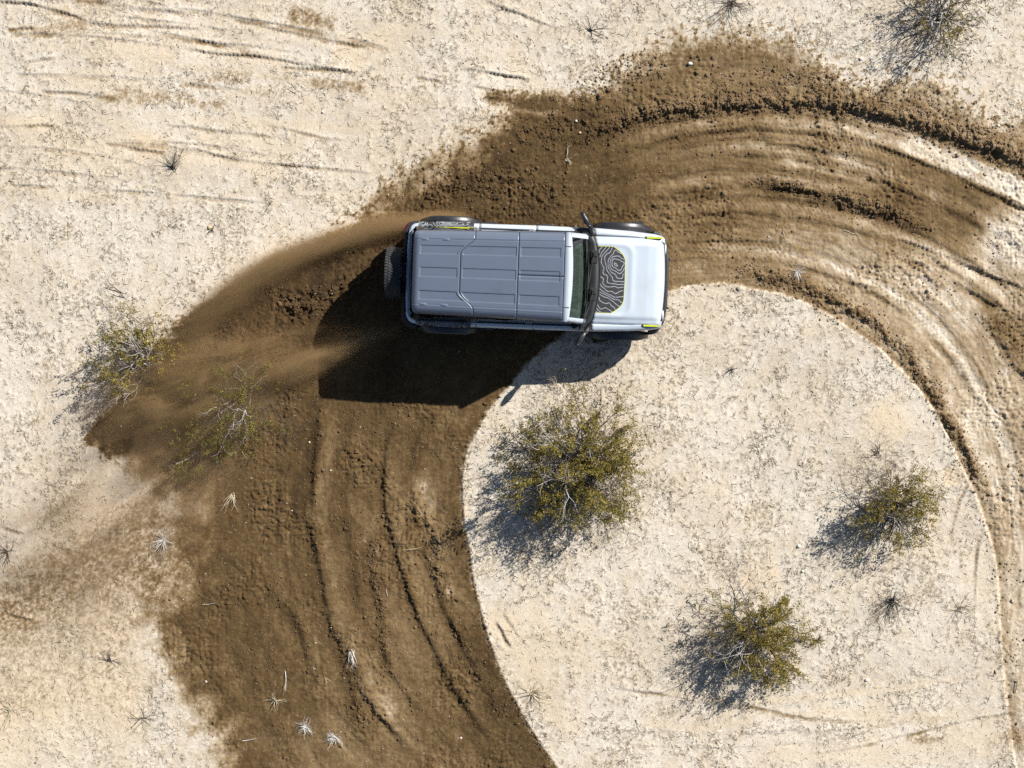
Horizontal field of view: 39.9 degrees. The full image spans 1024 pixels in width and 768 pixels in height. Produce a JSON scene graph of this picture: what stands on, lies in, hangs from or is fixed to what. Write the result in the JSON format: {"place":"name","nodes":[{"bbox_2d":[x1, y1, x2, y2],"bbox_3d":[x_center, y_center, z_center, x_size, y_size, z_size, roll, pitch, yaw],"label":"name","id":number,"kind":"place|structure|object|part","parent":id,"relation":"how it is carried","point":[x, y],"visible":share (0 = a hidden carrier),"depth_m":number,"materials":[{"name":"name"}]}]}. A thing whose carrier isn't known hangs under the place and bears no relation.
{"place":"outdoors","nodes":[
{"label":"outdoors","id":0,"kind":"place"},
{"bbox_2d":[0,0,1023,767],"bbox_3d":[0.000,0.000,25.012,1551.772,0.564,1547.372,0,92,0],"label":"ground","id":1,"kind":"structure","parent":0,"point":[444,410],"depth_m":25.03,"materials":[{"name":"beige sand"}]},
{"bbox_2d":[0,534,15,565],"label":"dry shrub","id":2,"kind":"object","parent":1,"relation":"on","point":[5,552],"visible":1,"depth_m":25.07,"materials":[{"name":"plant"}]},
{"bbox_2d":[0,695,32,732],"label":"dry shrub","id":3,"kind":"object","parent":1,"relation":"on","point":[10,711],"visible":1,"depth_m":25.19,"materials":[{"name":"plant"}]},
{"bbox_2d":[100,647,130,665],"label":"dry shrub","id":4,"kind":"object","parent":1,"relation":"on","point":[110,660],"visible":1,"depth_m":25.16,"materials":[{"name":"beige plant"}]},
{"bbox_2d":[77,299,188,410],"bbox_3d":[-6.636,-0.527,24.339,1.930,1.434,1.984,-13,92,0],"label":"creosote bush","id":5,"kind":"object","parent":1,"relation":"on","point":[141,355],"visible":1,"depth_m":24.49,"materials":[{"name":"green plant"}]},
{"bbox_2d":[124,701,158,736],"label":"dry shrub","id":6,"kind":"object","parent":1,"relation":"on","point":[138,718],"visible":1,"depth_m":25.18,"materials":[{"name":"beige plant"}]},
{"bbox_2d":[150,523,174,557],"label":"dry shrub","id":7,"kind":"object","parent":1,"relation":"on","point":[164,540],"visible":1,"depth_m":25.03,"materials":[{"name":"beige plant"}]},
{"bbox_2d":[157,144,187,171],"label":"dry shrub","id":8,"kind":"object","parent":1,"relation":"on","point":[174,162],"visible":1,"depth_m":24.80,"materials":[{"name":"beige plant"}]},
{"bbox_2d":[157,415,224,482],"bbox_3d":[-5.617,1.132,24.767,1.165,0.797,1.255,0,92,0],"label":"creosote bush","id":9,"kind":"object","parent":1,"relation":"on","point":[180,454],"visible":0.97,"depth_m":24.81,"materials":[{"name":"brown plant"}]},
{"bbox_2d":[218,493,237,513],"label":"dry shrub","id":10,"kind":"object","parent":1,"relation":"on","point":[232,497],"visible":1,"depth_m":25.08,"materials":[{"name":"plant"}]},
{"bbox_2d":[176,341,299,476],"bbox_3d":[-4.806,0.304,24.475,2.174,1.281,2.256,-19,92,1],"label":"creosote bush","id":11,"kind":"object","parent":1,"relation":"on","point":[240,400],"visible":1,"depth_m":24.55,"materials":[{"name":"green plant"}]},
{"bbox_2d":[264,693,288,710],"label":"dry shrub","id":12,"kind":"object","parent":1,"relation":"on","point":[275,700],"visible":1,"depth_m":25.20,"materials":[{"name":"plant"}]},
{"bbox_2d":[296,716,310,737],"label":"dry shrub","id":13,"kind":"object","parent":1,"relation":"on","point":[305,727],"visible":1,"depth_m":25.21,"materials":[{"name":"grey plant"}]},
{"bbox_2d":[324,733,342,744],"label":"dry shrub","id":14,"kind":"object","parent":1,"relation":"on","point":[332,736],"visible":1,"depth_m":25.23,"materials":[{"name":"grey plant"}]},
{"bbox_2d":[346,649,356,669],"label":"dry shrub","id":15,"kind":"object","parent":1,"relation":"on","point":[351,652],"visible":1,"depth_m":25.13,"materials":[{"name":"white plant"}]},
{"bbox_2d":[428,533,451,551],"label":"dry shrub","id":16,"kind":"object","parent":1,"relation":"on","point":[440,542],"visible":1,"depth_m":25.06,"materials":[{"name":"brown plant"}]},
{"bbox_2d":[0,0,1023,767],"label":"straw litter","id":17,"kind":"object","parent":1,"relation":"on","point":[504,400],"visible":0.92,"depth_m":25.03,"materials":[{"name":"beige plant"}]},
{"bbox_2d":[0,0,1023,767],"bbox_3d":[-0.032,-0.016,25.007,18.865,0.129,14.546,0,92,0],"label":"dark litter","id":18,"kind":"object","parent":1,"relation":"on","point":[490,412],"visible":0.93,"depth_m":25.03,"materials":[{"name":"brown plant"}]},
{"bbox_2d":[384,212,670,344],"bbox_3d":[0.290,-1.810,24.084,4.870,1.875,2.220,2,92,0],"label":"off road car","id":19,"kind":"object","parent":1,"relation":"on","point":[455,275],"visible":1,"depth_m":23.61,"materials":[{"name":"white paint"}]},
{"bbox_3d":[-1.692,-1.494,23.527,0.100,0.576,0.740,2,92,0],"label":"rear window","id":20,"kind":"part","parent":19,"relation":"part of","materials":[{"name":"black glass"}]},
{"bbox_3d":[-1.670,-2.235,23.503,0.101,0.576,0.743,2,92,0],"label":"rear window","id":21,"kind":"part","parent":19,"relation":"part of","materials":[{"name":"black glass"}]},
{"bbox_3d":[-1.186,-1.114,23.564,0.850,0.536,0.115,2,92,0],"label":"side window","id":22,"kind":"part","parent":19,"relation":"part of","materials":[{"name":"black glass"}]},
{"bbox_3d":[-1.132,-2.577,23.518,0.850,0.536,0.115,2,92,0],"label":"side window","id":23,"kind":"part","parent":19,"relation":"part of","materials":[{"name":"black glass"}]},
{"bbox_3d":[-0.172,-1.067,23.566,0.800,0.536,0.095,2,92,0],"label":"side window","id":24,"kind":"part","parent":19,"relation":"part of","materials":[{"name":"black glass"}]},
{"bbox_3d":[-0.126,-0.980,24.183,0.950,0.717,0.136,2,92,0],"label":"rear door","id":25,"kind":"part","parent":19,"relation":"part of","materials":[{"name":"white paint"}]},
{"bbox_3d":[-0.117,-2.550,23.518,0.800,0.536,0.095,2,92,0],"label":"side window","id":26,"kind":"part","parent":19,"relation":"part of","materials":[{"name":"black glass"}]},
{"bbox_3d":[-0.064,-2.672,24.128,0.950,0.717,0.136,2,92,0],"label":"rear door","id":27,"kind":"part","parent":19,"relation":"part of","materials":[{"name":"white paint"}]},
{"bbox_3d":[0.747,-1.023,23.567,0.820,0.536,0.076,2,92,0],"label":"side window","id":28,"kind":"part","parent":19,"relation":"part of","materials":[{"name":"black glass"}]},
{"bbox_3d":[0.802,-2.526,23.519,0.820,0.536,0.076,2,92,0],"label":"side window","id":29,"kind":"part","parent":19,"relation":"part of","materials":[{"name":"black glass"}]},
{"bbox_3d":[0.906,-2.635,24.130,0.970,0.717,0.139,2,92,0],"label":"front door","id":30,"kind":"part","parent":19,"relation":"part of","materials":[{"name":"white paint"}]},
{"bbox_3d":[0.844,-0.946,24.184,0.970,0.717,0.139,2,92,0],"label":"front door","id":31,"kind":"part","parent":19,"relation":"part of","materials":[{"name":"white paint"}]},
{"bbox_3d":[1.120,-0.950,23.827,0.327,0.019,0.090,2,92,0],"label":"window corner","id":32,"kind":"part","parent":19,"relation":"part of","materials":[{"name":"black plastic"}]},
{"bbox_3d":[1.180,-2.588,23.775,0.327,0.019,0.090,2,92,0],"label":"window corner","id":33,"kind":"part","parent":19,"relation":"part of","materials":[{"name":"black plastic"}]},
{"bbox_2d":[513,674,552,708],"bbox_3d":[0.404,5.498,25.020,0.707,0.337,0.829,-28,92,1],"label":"dry shrub","id":34,"kind":"object","parent":1,"relation":"on","point":[535,691],"visible":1,"depth_m":25.13,"materials":[{"name":"plant"}]},
{"bbox_2d":[67,0,1016,726],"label":"fallen twigs","id":35,"kind":"object","parent":1,"relation":"on","point":[581,410],"visible":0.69,"depth_m":25.03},
{"bbox_2d":[546,376,557,389],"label":"dry shrub","id":36,"kind":"object","parent":1,"relation":"on","point":[553,382],"visible":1,"depth_m":24.89,"materials":[{"name":"plant"}]},
{"bbox_2d":[111,2,1023,767],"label":"earth clods","id":37,"kind":"object","parent":1,"relation":"on","point":[793,184],"visible":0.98,"depth_m":24.92,"materials":[{"name":"brown soil"}]},
{"bbox_2d":[565,144,577,165],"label":"dry shrub","id":38,"kind":"object","parent":1,"relation":"on","point":[567,160],"visible":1,"depth_m":24.88,"materials":[{"name":"plant"}]},
{"bbox_2d":[489,368,656,585],"bbox_3d":[1.040,1.603,24.286,3.007,1.698,3.859,0,92,0],"label":"creosote bush","id":39,"kind":"object","parent":1,"relation":"on","point":[578,465],"visible":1,"depth_m":24.32,"materials":[{"name":"green plant"}]},
{"bbox_2d":[578,12,612,36],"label":"dry shrub","id":40,"kind":"object","parent":1,"relation":"on","point":[590,29],"visible":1,"depth_m":24.80,"materials":[{"name":"beige plant"}]},
{"bbox_2d":[723,364,739,375],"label":"dry shrub","id":41,"kind":"object","parent":1,"relation":"on","point":[731,369],"visible":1,"depth_m":25.00,"materials":[{"name":"beige plant"}]},
{"bbox_2d":[710,0,767,32],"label":"dry shrub","id":42,"kind":"object","parent":1,"relation":"on","point":[732,2],"visible":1,"depth_m":24.68,"materials":[{"name":"beige plant"}]},
{"bbox_2d":[671,552,826,729],"bbox_3d":[3.934,4.703,24.408,2.641,1.611,2.868,38,91,-1],"label":"creosote bush","id":43,"kind":"object","parent":1,"relation":"on","point":[761,624],"visible":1,"depth_m":24.59,"materials":[{"name":"green plant"}]},
{"bbox_2d":[792,266,805,279],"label":"dry shrub","id":44,"kind":"object","parent":1,"relation":"on","point":[797,272],"visible":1,"depth_m":24.93,"materials":[{"name":"beige plant"}]},
{"bbox_2d":[807,634,829,652],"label":"dry shrub","id":45,"kind":"object","parent":1,"relation":"on","point":[817,642],"visible":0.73,"depth_m":25.11,"materials":[{"name":"beige plant"}]},
{"bbox_2d":[871,435,885,456],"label":"dry shrub","id":46,"kind":"object","parent":1,"relation":"on","point":[878,448],"visible":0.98,"depth_m":25.00,"materials":[{"name":"beige plant"}]},
{"bbox_2d":[816,438,949,572],"bbox_3d":[6.442,2.105,24.488,2.390,1.318,2.529,0,92,0],"label":"creosote bush","id":47,"kind":"object","parent":1,"relation":"on","point":[896,512],"visible":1,"depth_m":24.59,"materials":[{"name":"green plant"}]},
{"bbox_2d":[874,585,911,622],"bbox_3d":[6.740,3.889,24.880,0.627,0.483,0.874,22,92,-1],"label":"dry shrub","id":48,"kind":"object","parent":1,"relation":"on","point":[892,604],"visible":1,"depth_m":25.05,"materials":[{"name":"grey plant"}]},
{"bbox_2d":[877,0,1001,82],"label":"creosote bush","id":49,"kind":"object","parent":1,"relation":"on","point":[948,16],"visible":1,"depth_m":24.44,"materials":[{"name":"green plant"}]},
{"bbox_2d":[945,595,978,622],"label":"dry shrub","id":50,"kind":"object","parent":1,"relation":"on","point":[959,608],"visible":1,"depth_m":25.09,"materials":[{"name":"beige plant"}]}
]}

